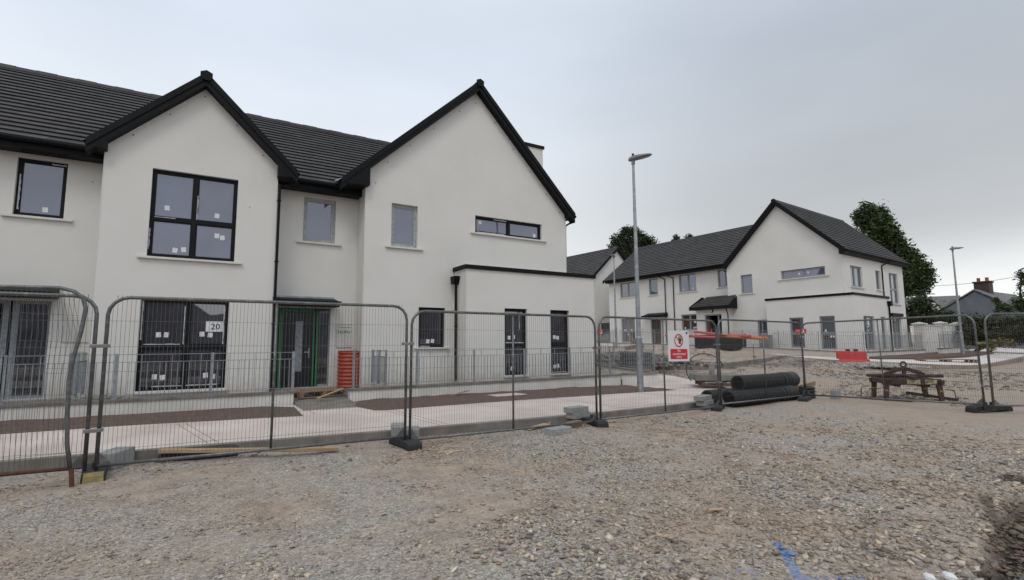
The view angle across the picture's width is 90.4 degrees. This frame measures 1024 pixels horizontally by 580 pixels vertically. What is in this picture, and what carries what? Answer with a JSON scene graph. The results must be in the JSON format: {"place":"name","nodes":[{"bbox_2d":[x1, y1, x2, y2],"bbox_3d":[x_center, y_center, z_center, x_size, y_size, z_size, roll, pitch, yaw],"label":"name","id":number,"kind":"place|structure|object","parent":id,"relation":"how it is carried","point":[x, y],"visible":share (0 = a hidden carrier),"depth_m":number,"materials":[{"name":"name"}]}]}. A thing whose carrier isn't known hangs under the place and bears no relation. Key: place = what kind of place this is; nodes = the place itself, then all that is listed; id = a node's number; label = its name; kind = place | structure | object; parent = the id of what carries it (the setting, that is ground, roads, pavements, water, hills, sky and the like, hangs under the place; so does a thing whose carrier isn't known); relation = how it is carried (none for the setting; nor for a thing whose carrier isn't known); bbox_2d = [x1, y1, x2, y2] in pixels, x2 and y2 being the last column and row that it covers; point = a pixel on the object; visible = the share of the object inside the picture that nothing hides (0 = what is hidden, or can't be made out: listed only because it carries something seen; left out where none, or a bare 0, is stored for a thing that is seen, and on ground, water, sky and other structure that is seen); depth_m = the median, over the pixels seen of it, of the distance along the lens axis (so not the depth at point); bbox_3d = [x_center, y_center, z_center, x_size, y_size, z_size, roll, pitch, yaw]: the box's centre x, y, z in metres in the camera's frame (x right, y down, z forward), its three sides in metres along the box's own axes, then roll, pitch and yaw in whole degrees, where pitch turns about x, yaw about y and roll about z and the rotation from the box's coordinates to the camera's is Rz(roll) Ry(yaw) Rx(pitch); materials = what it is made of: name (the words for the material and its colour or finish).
{"place":"outdoors","nodes":[
{"label":"outdoors","id":0,"kind":"place"},
{"bbox_2d":[0,343,1023,579],"bbox_3d":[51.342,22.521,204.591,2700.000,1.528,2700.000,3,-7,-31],"label":"ground","id":1,"kind":"structure","parent":0,"point":[393,567],"depth_m":4.83,"materials":[{"name":"gravel"}]},
{"bbox_2d":[0,284,87,486],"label":"wire fence","id":2,"kind":"object","parent":1,"relation":"on","point":[66,443],"visible":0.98,"depth_m":5.24,"materials":[{"name":"metal"}]},
{"bbox_2d":[0,291,98,476],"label":"wire fence","id":3,"kind":"object","parent":1,"relation":"on","point":[80,462],"visible":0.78,"depth_m":5.49,"materials":[{"name":"metal"}]},
{"bbox_2d":[80,461,107,483],"bbox_3d":[-4.664,2.015,5.693,0.210,0.180,0.714,4,-8,-36],"label":"ballast block","id":4,"kind":"object","parent":1,"relation":"on","point":[89,475],"depth_m":5.45,"materials":[{"name":"rubber"}]},
{"bbox_2d":[100,446,134,470],"bbox_3d":[-4.808,2.045,6.163,0.215,0.210,0.440,1,-6,-11],"label":"concrete block","id":5,"kind":"object","parent":1,"relation":"on","point":[116,453],"depth_m":6.10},
{"bbox_2d":[156,444,238,462],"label":"planks","id":6,"kind":"object","parent":1,"relation":"on","point":[187,454],"depth_m":6.53,"materials":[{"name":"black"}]},
{"bbox_2d":[158,447,337,452],"bbox_3d":[-3.375,2.081,6.614,2.113,0.046,0.090,4,-7,-16],"label":"timber batten","id":7,"kind":"object","parent":1,"relation":"on","point":[219,450],"visible":0.76,"depth_m":6.51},
{"bbox_2d":[93,295,407,470],"bbox_3d":[-3.031,1.123,6.470,3.491,1.980,0.042,3,-7,-29],"label":"wire fence","id":8,"kind":"object","parent":1,"relation":"on","point":[100,460],"visible":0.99,"depth_m":6.32,"materials":[{"name":"metal"}]},
{"bbox_2d":[0,63,595,401],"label":"terraced house","id":9,"kind":"structure","parent":1,"relation":"on","point":[203,185],"depth_m":13.46,"materials":[{"name":"paint"}]},
{"bbox_2d":[0,158,72,221],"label":"window","id":10,"kind":"structure","parent":9,"relation":"in","point":[41,185],"depth_m":11.53,"materials":[{"name":"black"}]},
{"bbox_2d":[69,352,87,399],"bbox_3d":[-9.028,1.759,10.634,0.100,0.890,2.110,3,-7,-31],"label":"meter box","id":11,"kind":"object","parent":9,"relation":"attached to","point":[78,375],"visible":0.49,"depth_m":10.54,"materials":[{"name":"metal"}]},
{"bbox_2d":[131,300,228,394],"bbox_3d":[-7.690,1.299,11.925,1.870,2.155,0.235,3,-7,-31],"label":"window","id":12,"kind":"structure","parent":9,"relation":"in","point":[208,314],"depth_m":11.94,"materials":[{"name":"black"}]},
{"bbox_2d":[137,169,241,264],"bbox_3d":[-7.665,-1.746,12.277,2.110,2.145,0.235,3,-7,-31],"label":"window","id":13,"kind":"structure","parent":9,"relation":"in","point":[193,217],"depth_m":12.31,"materials":[{"name":"black"}]},
{"bbox_2d":[280,312,312,386],"bbox_3d":[-5.911,1.620,13.962,0.780,2.040,0.095,3,-7,-31],"label":"door","id":14,"kind":"structure","parent":9,"relation":"in","point":[301,379],"depth_m":13.97,"materials":[{"name":"black"}]},
{"bbox_2d":[296,197,340,245],"bbox_3d":[-5.508,-1.953,14.542,1.210,1.335,0.235,3,-7,-31],"label":"window","id":15,"kind":"structure","parent":9,"relation":"in","point":[319,215],"depth_m":14.60,"materials":[{"name":"glass"}]},
{"bbox_2d":[335,324,352,347],"bbox_3d":[-4.802,1.319,14.545,0.470,0.690,0.016,3,-7,-31],"label":"notice pouch","id":16,"kind":"object","parent":9,"relation":"attached to","point":[345,333],"visible":0.93,"depth_m":14.54,"materials":[{"name":"plastic"}]},
{"bbox_2d":[371,350,386,384],"bbox_3d":[-3.524,2.031,13.461,0.100,0.890,1.310,3,-7,-31],"label":"meter box","id":17,"kind":"object","parent":9,"relation":"attached to","point":[379,379],"visible":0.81,"depth_m":13.39,"materials":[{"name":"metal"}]},
{"bbox_2d":[385,204,423,250],"bbox_3d":[-3.179,-1.857,15.000,1.140,1.335,0.235,3,-7,-31],"label":"window","id":18,"kind":"structure","parent":9,"relation":"in","point":[404,218],"depth_m":15.07,"materials":[{"name":"glass"}]},
{"bbox_2d":[414,307,449,348],"bbox_3d":[-2.400,1.141,15.140,1.080,1.235,0.235,3,-7,-31],"label":"window","id":19,"kind":"structure","parent":9,"relation":"in","point":[437,319],"depth_m":15.21,"materials":[{"name":"black"}]},
{"bbox_2d":[470,216,546,241],"bbox_3d":[-0.095,-2.015,16.881,2.900,0.615,0.235,3,-7,-31],"label":"window","id":20,"kind":"structure","parent":9,"relation":"in","point":[483,225],"depth_m":16.89,"materials":[{"name":"black"}]},
{"bbox_2d":[504,308,529,377],"bbox_3d":[0.106,1.615,15.615,0.890,2.085,0.235,3,-7,-31],"label":"window","id":21,"kind":"structure","parent":9,"relation":"in","point":[519,321],"depth_m":15.70,"materials":[{"name":"black"}]},
{"bbox_2d":[550,310,567,375],"bbox_3d":[1.537,1.698,16.471,0.830,2.085,0.235,3,-7,-31],"label":"window","id":22,"kind":"structure","parent":9,"relation":"in","point":[555,337],"depth_m":16.55,"materials":[{"name":"black"}]},
{"bbox_2d":[3,379,621,409],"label":"front yard","id":23,"kind":"structure","parent":1,"relation":"on","point":[329,402],"depth_m":11.34,"materials":[{"name":"concrete"}]},
{"bbox_2d":[71,393,137,400],"bbox_3d":[-8.449,2.247,10.590,1.311,0.207,1.287,3,-7,-31],"label":"yard rubble","id":24,"kind":"object","parent":23,"relation":"on","point":[105,394],"visible":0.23,"depth_m":10.48,"materials":[{"name":"stone"}]},
{"bbox_2d":[0,390,295,420],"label":"boundary wall","id":25,"kind":"structure","parent":23,"relation":"on","point":[215,400],"depth_m":10.14,"materials":[{"name":"concrete"}]},
{"bbox_2d":[0,351,294,404],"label":"railing","id":26,"kind":"object","parent":25,"relation":"on","point":[2,387],"visible":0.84,"depth_m":10.09,"materials":[{"name":"metal"}]},
{"bbox_2d":[285,387,347,398],"bbox_3d":[-4.841,2.537,12.596,1.200,0.144,1.000,5,-8,-43],"label":"pallet","id":27,"kind":"object","parent":23,"relation":"on","point":[323,391],"visible":0.56,"depth_m":12.41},
{"bbox_2d":[337,351,359,388],"bbox_3d":[-4.525,2.209,14.180,0.670,1.020,0.670,3,-7,-31],"label":"corrugated drum","id":28,"kind":"object","parent":23,"relation":"on","point":[346,372],"visible":0.69,"depth_m":13.90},
{"bbox_2d":[0,374,723,459],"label":"footpath","id":29,"kind":"structure","parent":1,"relation":"on","point":[357,419],"depth_m":8.71,"materials":[{"name":"concrete"}]},
{"bbox_2d":[0,406,302,433],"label":"soil verge","id":30,"kind":"structure","parent":29,"relation":"on","point":[198,416],"depth_m":9.13,"materials":[{"name":"soil"}]},
{"bbox_2d":[177,393,681,442],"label":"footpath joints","id":31,"kind":"object","parent":29,"relation":"on","point":[388,411],"visible":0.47,"depth_m":8.71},
{"bbox_2d":[356,385,671,409],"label":"soil verge","id":32,"kind":"structure","parent":29,"relation":"on","point":[424,401],"depth_m":12.54,"materials":[{"name":"soil"}]},
{"bbox_2d":[628,153,651,391],"bbox_3d":[3.690,-0.461,14.201,0.670,7.000,0.250,-3,-7,27],"label":"street lamp","id":33,"kind":"object","parent":29,"relation":"on","point":[633,158],"visible":0.89,"depth_m":14.22,"materials":[{"name":"metal"}]},
{"bbox_2d":[695,380,730,385],"bbox_3d":[6.284,2.788,15.303,1.300,0.144,1.000,-1,-6,9],"label":"pallet","id":34,"kind":"object","parent":29,"relation":"on","point":[725,383],"visible":0.33,"depth_m":14.93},
{"bbox_2d":[689,373,740,380],"bbox_3d":[6.155,2.622,15.362,1.350,0.170,1.100,-1,-6,9],"label":"concrete slab","id":35,"kind":"object","parent":34,"relation":"on","point":[698,376],"depth_m":14.89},
{"bbox_2d":[0,373,725,471],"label":"kerb","id":36,"kind":"structure","parent":1,"relation":"on","point":[436,430],"depth_m":7.63,"materials":[{"name":"concrete"}]},
{"bbox_2d":[389,435,421,450],"bbox_3d":[-1.531,2.167,7.285,0.210,0.180,0.699,4,-8,-36],"label":"ballast block","id":37,"kind":"object","parent":1,"relation":"on","point":[407,444],"depth_m":7.08,"materials":[{"name":"rubber"}]},
{"bbox_2d":[391,422,407,435],"bbox_3d":[-1.705,2.134,7.677,0.215,0.200,0.440,1,-6,-16],"label":"concrete block","id":38,"kind":"object","parent":37,"relation":"on","point":[397,429],"depth_m":7.48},
{"bbox_2d":[347,374,620,400],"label":"boundary wall","id":39,"kind":"structure","parent":1,"relation":"on","point":[368,393],"depth_m":13.99,"materials":[{"name":"concrete"}]},
{"bbox_2d":[351,346,610,388],"bbox_3d":[-0.336,2.104,14.404,8.260,0.950,0.118,3,-7,-31],"label":"railing","id":40,"kind":"object","parent":39,"relation":"on","point":[418,368],"visible":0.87,"depth_m":13.92,"materials":[{"name":"metal"}]},
{"bbox_2d":[408,310,597,439],"bbox_3d":[0.019,1.360,8.240,3.491,1.980,0.045,3,-7,-30],"label":"wire fence","id":41,"kind":"object","parent":1,"relation":"on","point":[411,434],"visible":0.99,"depth_m":8.15,"materials":[{"name":"metal"}]},
{"bbox_2d":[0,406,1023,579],"bbox_3d":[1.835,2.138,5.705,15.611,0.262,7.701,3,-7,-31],"label":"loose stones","id":42,"kind":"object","parent":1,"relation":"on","point":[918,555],"visible":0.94,"depth_m":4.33,"materials":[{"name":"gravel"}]},
{"bbox_2d":[544,425,571,435],"bbox_3d":[0.756,2.300,8.325,0.440,0.100,0.215,5,-8,-43],"label":"concrete block","id":43,"kind":"object","parent":1,"relation":"on","point":[557,430],"depth_m":8.22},
{"bbox_2d":[567,411,589,418],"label":"concrete block","id":44,"kind":"object","parent":1,"relation":"on","point":[575,416],"depth_m":9.28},
{"bbox_2d":[563,405,588,413],"bbox_3d":[1.190,2.216,9.441,0.462,0.100,0.215,5,-8,-41],"label":"concrete block","id":45,"kind":"object","parent":44,"relation":"on","point":[572,409],"depth_m":9.32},
{"bbox_2d":[579,415,608,427],"bbox_3d":[1.471,2.352,9.173,0.210,0.180,0.699,2,-7,-21],"label":"ballast block","id":46,"kind":"object","parent":1,"relation":"on","point":[600,423],"depth_m":8.90,"materials":[{"name":"rubber"}]},
{"bbox_2d":[567,246,626,341],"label":"house","id":47,"kind":"structure","parent":1,"relation":"on","point":[599,264],"depth_m":46.77,"materials":[{"name":"paint"}]},
{"bbox_2d":[610,254,617,348],"bbox_3d":[6.703,0.808,33.426,0.250,6.510,0.670,-4,-7,31],"label":"street lamp","id":48,"kind":"object","parent":1,"relation":"on","point":[615,328],"visible":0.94,"depth_m":33.54,"materials":[{"name":"grey"}]},
{"bbox_2d":[597,363,658,384],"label":"boundary wall","id":49,"kind":"structure","parent":1,"relation":"on","point":[632,380],"depth_m":16.51,"materials":[{"name":"concrete"}]},
{"bbox_2d":[597,341,655,371],"bbox_3d":[3.171,2.326,19.384,0.178,1.308,5.871,4,-7,-33],"label":"railing","id":50,"kind":"object","parent":49,"relation":"on","point":[613,358],"visible":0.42,"depth_m":18.09,"materials":[{"name":"metal"}]},
{"bbox_2d":[606,224,659,257],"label":"broadleaf tree","id":51,"kind":"object","parent":1,"relation":"on","point":[624,240],"visible":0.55,"depth_m":71.11,"materials":[{"name":"green plant"}]},
{"bbox_2d":[597,351,715,367],"bbox_3d":[5.248,2.965,22.034,8.973,0.658,7.455,3,-7,-31],"label":"rubble heap","id":52,"kind":"object","parent":1,"relation":"on","point":[668,363],"visible":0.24,"depth_m":21.03,"materials":[{"name":"stone"}]},
{"bbox_2d":[598,316,719,419],"bbox_3d":[3.045,1.551,10.183,3.491,1.980,0.042,4,-7,-33],"label":"wire fence","id":53,"kind":"object","parent":1,"relation":"on","point":[601,415],"visible":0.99,"depth_m":10.10,"materials":[{"name":"metal"}]},
{"bbox_2d":[668,330,689,360],"bbox_3d":[3.396,1.140,10.352,0.640,0.620,0.010,5,-8,-33],"label":"prohibition sign","id":54,"kind":"object","parent":53,"relation":"attached to","point":[678,345],"visible":1,"depth_m":10.34,"materials":[{"name":"white"}]},
{"bbox_2d":[655,365,716,369],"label":"site kerb","id":55,"kind":"structure","parent":1,"relation":"on","point":[705,367],"depth_m":20.70,"materials":[{"name":"concrete"}]},
{"bbox_2d":[596,342,835,356],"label":"boundary wall","id":56,"kind":"structure","parent":1,"relation":"on","point":[793,351],"depth_m":28.48,"materials":[{"name":"concrete"}]},
{"bbox_2d":[596,329,680,342],"bbox_3d":[8.942,3.397,37.577,0.258,1.209,8.900,3,-7,-30],"label":"railing","id":57,"kind":"object","parent":56,"relation":"on","point":[632,339],"visible":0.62,"depth_m":37.55,"materials":[{"name":"metal"}]},
{"bbox_2d":[711,329,864,350],"bbox_3d":[14.923,2.753,28.463,0.127,1.319,8.467,4,-7,-35],"label":"railing","id":58,"kind":"object","parent":56,"relation":"on","point":[774,333],"visible":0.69,"depth_m":27.16,"materials":[{"name":"metal"}]},
{"bbox_2d":[701,388,732,405],"bbox_3d":[5.680,2.602,12.617,2.695,0.407,0.407,4,-7,-34],"label":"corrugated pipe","id":59,"kind":"object","parent":1,"relation":"on","point":[715,395],"visible":0.16,"depth_m":11.92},
{"bbox_2d":[602,199,910,350],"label":"detached house","id":60,"kind":"structure","parent":1,"relation":"on","point":[777,260],"depth_m":31.42,"materials":[{"name":"paint"}]},
{"bbox_2d":[619,282,634,298],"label":"window","id":61,"kind":"structure","parent":60,"relation":"in","point":[627,289],"depth_m":41.20,"materials":[{"name":"glass"}]},
{"bbox_2d":[622,319,634,342],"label":"window","id":62,"kind":"structure","parent":60,"relation":"in","point":[631,326],"depth_m":41.04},
{"bbox_2d":[648,278,658,295],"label":"window","id":63,"kind":"structure","parent":60,"relation":"in","point":[653,282],"depth_m":39.14,"materials":[{"name":"glass"}]},
{"bbox_2d":[652,320,661,343],"bbox_3d":[11.049,3.119,38.664,0.040,1.910,0.930,4,-7,-35],"label":"door","id":64,"kind":"structure","parent":60,"relation":"in","point":[656,322],"depth_m":38.64,"materials":[{"name":"brown"}]},
{"bbox_2d":[679,273,696,292],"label":"window","id":65,"kind":"structure","parent":60,"relation":"in","point":[687,281],"depth_m":36.63,"materials":[{"name":"glass"}]},
{"bbox_2d":[681,314,696,330],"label":"window","id":66,"kind":"structure","parent":60,"relation":"in","point":[689,316],"depth_m":36.33,"materials":[{"name":"glass"}]},
{"bbox_2d":[717,269,726,287],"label":"window","id":67,"kind":"structure","parent":60,"relation":"in","point":[722,274],"depth_m":34.43,"materials":[{"name":"glass"}]},
{"bbox_2d":[739,274,753,294],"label":"window","id":68,"kind":"structure","parent":60,"relation":"in","point":[746,280],"depth_m":32.17,"materials":[{"name":"glass"}]},
{"bbox_2d":[790,317,804,347],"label":"window","id":69,"kind":"structure","parent":60,"relation":"in","point":[800,320],"depth_m":28.76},
{"bbox_2d":[777,266,828,280],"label":"window","id":70,"kind":"structure","parent":60,"relation":"in","point":[815,271],"depth_m":29.34,"materials":[{"name":"glass"}]},
{"bbox_2d":[820,316,836,348],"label":"window","id":71,"kind":"structure","parent":60,"relation":"in","point":[830,327],"depth_m":27.41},
{"bbox_2d":[850,266,865,288],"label":"window","id":72,"kind":"structure","parent":60,"relation":"in","point":[855,271],"depth_m":28.73,"materials":[{"name":"glass"}]},
{"bbox_2d":[863,316,874,349],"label":"window","id":73,"kind":"structure","parent":60,"relation":"in","point":[868,328],"depth_m":27.49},
{"bbox_2d":[889,273,901,304],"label":"window","id":74,"kind":"structure","parent":60,"relation":"in","point":[892,277],"depth_m":31.86,"materials":[{"name":"glass"}]},
{"bbox_2d":[892,316,900,348],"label":"window","id":75,"kind":"structure","parent":60,"relation":"in","point":[897,327],"depth_m":31.56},
{"bbox_2d":[722,385,799,407],"bbox_3d":[6.063,2.569,12.332,2.695,0.407,0.407,4,-7,-33],"label":"corrugated pipe","id":76,"kind":"object","parent":1,"relation":"on","point":[782,391],"visible":0.81,"depth_m":12.02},
{"bbox_2d":[730,372,799,389],"bbox_3d":[6.428,2.304,12.835,2.450,0.407,0.407,4,-7,-33],"label":"corrugated pipe","id":77,"kind":"object","parent":76,"relation":"on","point":[749,383],"visible":0.64,"depth_m":12.51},
{"bbox_2d":[717,319,805,404],"bbox_3d":[6.024,1.712,12.130,3.491,1.980,0.042,4,-7,-33],"label":"wire fence","id":78,"kind":"object","parent":1,"relation":"on","point":[764,371],"visible":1,"depth_m":12.09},
{"bbox_2d":[721,356,801,366],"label":"site kerb","id":79,"kind":"structure","parent":1,"relation":"on","point":[750,362],"depth_m":21.96,"materials":[{"name":"concrete"}]},
{"bbox_2d":[799,386,815,398],"bbox_3d":[7.726,2.682,13.351,0.430,0.308,0.430,3,-7,-31],"label":"coiled duct","id":80,"kind":"object","parent":1,"relation":"on","point":[811,389],"visible":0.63,"depth_m":13.19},
{"bbox_2d":[596,346,1023,368],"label":"kerb","id":81,"kind":"structure","parent":1,"relation":"on","point":[1021,358],"depth_m":21.61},
{"bbox_2d":[604,347,1023,406],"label":"loose stones","id":82,"kind":"object","parent":1,"relation":"on","point":[1016,385],"visible":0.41,"depth_m":17.44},
{"bbox_2d":[836,351,870,362],"bbox_3d":[15.293,3.064,22.785,1.289,0.651,0.383,-5,-8,39],"label":"traffic barrier","id":83,"kind":"object","parent":1,"relation":"on","point":[859,357],"visible":0.62,"depth_m":22.73,"materials":[{"name":"red"}]},
{"bbox_2d":[832,362,938,369],"bbox_3d":[15.428,3.274,22.382,3.540,0.230,5.534,3,-7,-31],"label":"rubble edge","id":84,"kind":"object","parent":1,"relation":"on","point":[860,365],"visible":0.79,"depth_m":21.25,"materials":[{"name":"stone"}]},
{"bbox_2d":[801,314,986,409],"bbox_3d":[8.652,1.659,11.916,0.043,1.980,3.491,4,-9,-37],"label":"wire fence","id":85,"kind":"object","parent":1,"relation":"on","point":[981,401],"visible":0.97,"depth_m":11.63,"materials":[{"name":"metal"}]},
{"bbox_2d":[849,199,940,346],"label":"broadleaf tree","id":86,"kind":"object","parent":1,"relation":"on","point":[875,223],"visible":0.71,"depth_m":48.27,"materials":[{"name":"green plant"}]},
{"bbox_2d":[867,349,925,358],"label":"boundary wall","id":87,"kind":"structure","parent":1,"relation":"on","point":[901,352],"depth_m":26.75,"materials":[{"name":"concrete"}]},
{"bbox_2d":[866,332,922,351],"bbox_3d":[20.617,2.745,27.237,7.567,1.010,0.132,4,-7,-35],"label":"railing","id":88,"kind":"object","parent":87,"relation":"on","point":[882,344],"visible":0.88,"depth_m":27.16,"materials":[{"name":"metal"}]},
{"bbox_2d":[771,347,1023,364],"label":"footpath","id":89,"kind":"structure","parent":1,"relation":"on","point":[997,357],"depth_m":25.93,"materials":[{"name":"concrete"}]},
{"bbox_2d":[695,334,745,350],"bbox_3d":[12.685,3.211,31.019,1.350,0.980,2.600,4,-7,-35],"label":"stillage crate","id":90,"kind":"object","parent":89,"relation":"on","point":[724,342],"visible":0.62,"depth_m":30.28,"materials":[{"name":"black"}]},
{"bbox_2d":[869,351,993,359],"bbox_3d":[24.507,3.659,28.894,16.450,0.300,2.406,5,-8,-38],"label":"soil bed","id":91,"kind":"object","parent":89,"relation":"on","point":[935,354],"visible":0.68,"depth_m":26.49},
{"bbox_2d":[914,359,977,362],"bbox_3d":[19.725,3.218,23.133,2.000,0.144,1.000,-2,-6,19],"label":"kerb","id":92,"kind":"object","parent":89,"relation":"on","point":[965,360],"visible":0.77,"depth_m":22.77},
{"bbox_2d":[861,361,955,400],"bbox_3d":[9.924,2.272,12.843,1.754,0.947,1.240,-2,-6,17],"label":"lifting frame","id":93,"kind":"object","parent":1,"relation":"on","point":[876,378],"visible":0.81,"depth_m":12.63,"materials":[{"name":"brown metal"}]},
{"bbox_2d":[906,391,958,400],"bbox_3d":[10.297,2.605,12.475,1.003,0.060,0.100,3,-2,42],"label":"steel channel","id":94,"kind":"object","parent":1,"relation":"on","point":[936,396],"visible":0.72,"depth_m":12.45,"materials":[{"name":"metal"}]},
{"bbox_2d":[905,295,960,342],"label":"dormer house","id":95,"kind":"structure","parent":1,"relation":"on","point":[939,300],"depth_m":100.37,"materials":[{"name":"paint"}]},
{"bbox_2d":[905,289,962,327],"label":"dense shrub","id":96,"kind":"object","parent":1,"relation":"on","point":[921,306],"visible":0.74,"depth_m":40.09,"materials":[{"name":"green plant"}]},
{"bbox_2d":[911,321,964,352],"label":"garden wall","id":97,"kind":"structure","parent":1,"relation":"on","point":[928,334],"depth_m":32.84,"materials":[{"name":"paint"}]},
{"bbox_2d":[937,347,960,353],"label":"boundary wall","id":98,"kind":"structure","parent":1,"relation":"on","point":[944,350],"depth_m":29.81,"materials":[{"name":"concrete"}]},
{"bbox_2d":[938,331,959,347],"bbox_3d":[26.244,2.951,30.452,4.185,1.020,0.160,4,-8,-36],"label":"railing","id":99,"kind":"object","parent":98,"relation":"on","point":[953,343],"visible":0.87,"depth_m":30.21,"materials":[{"name":"metal"}]},
{"bbox_2d":[942,571,957,579],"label":"plastic scrap","id":100,"kind":"object","parent":1,"relation":"on","point":[946,575],"visible":1,"depth_m":3.09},
{"bbox_2d":[949,246,964,353],"bbox_3d":[25.761,0.698,29.099,0.670,6.510,0.250,-2,-6,19],"label":"street lamp","id":101,"kind":"object","parent":1,"relation":"on","point":[952,248],"visible":0.92,"depth_m":29.12,"materials":[{"name":"grey"}]},
{"bbox_2d":[940,277,1023,348],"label":"cottage","id":102,"kind":"structure","parent":1,"relation":"on","point":[979,296],"depth_m":46.02,"materials":[{"name":"concrete"}]},
{"bbox_2d":[951,308,1023,350],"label":"overgrown hedge","id":103,"kind":"object","parent":1,"relation":"on","point":[999,328],"visible":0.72,"depth_m":34.73,"materials":[{"name":"green plant"}]},
{"bbox_2d":[965,402,1012,412],"bbox_3d":[9.957,2.445,10.618,0.943,0.207,0.210,1,-6,-9],"label":"ballast block","id":104,"kind":"object","parent":1,"relation":"on","point":[974,408],"depth_m":10.53,"materials":[{"name":"rubber"}]},
{"bbox_2d":[972,336,1017,352],"bbox_3d":[29.775,3.474,31.155,2.182,1.347,1.684,0,-6,-1],"label":"yellow shrub","id":105,"kind":"object","parent":1,"relation":"on","point":[992,346],"visible":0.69,"depth_m":31.20,"materials":[{"name":"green plant"}]},
{"bbox_2d":[990,297,1013,315],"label":"creeper","id":106,"kind":"object","parent":1,"relation":"on","point":[999,305],"visible":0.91,"depth_m":41.11,"materials":[{"name":"green plant"}]},
{"bbox_2d":[984,313,1023,410],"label":"wire fence","id":107,"kind":"object","parent":1,"relation":"on","point":[995,403],"visible":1,"depth_m":10.35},
{"bbox_2d":[1006,268,1023,322],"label":"feathery tree","id":108,"kind":"object","parent":1,"relation":"on","point":[1018,305],"visible":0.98,"depth_m":26.86,"materials":[{"name":"green plant"}]},
{"bbox_2d":[0,0,1023,297],"label":"sky","id":109,"kind":"structure","parent":0,"point":[826,107],"materials":[{"name":"grey"}]},
{"bbox_2d":[620,352,651,370],"bbox_3d":[4.750,2.755,19.511,0.900,0.725,1.240,0,-6,-1],"label":"kerb stack","id":110,"kind":"object","parent":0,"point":[622,356],"visible":0.51,"depth_m":18.92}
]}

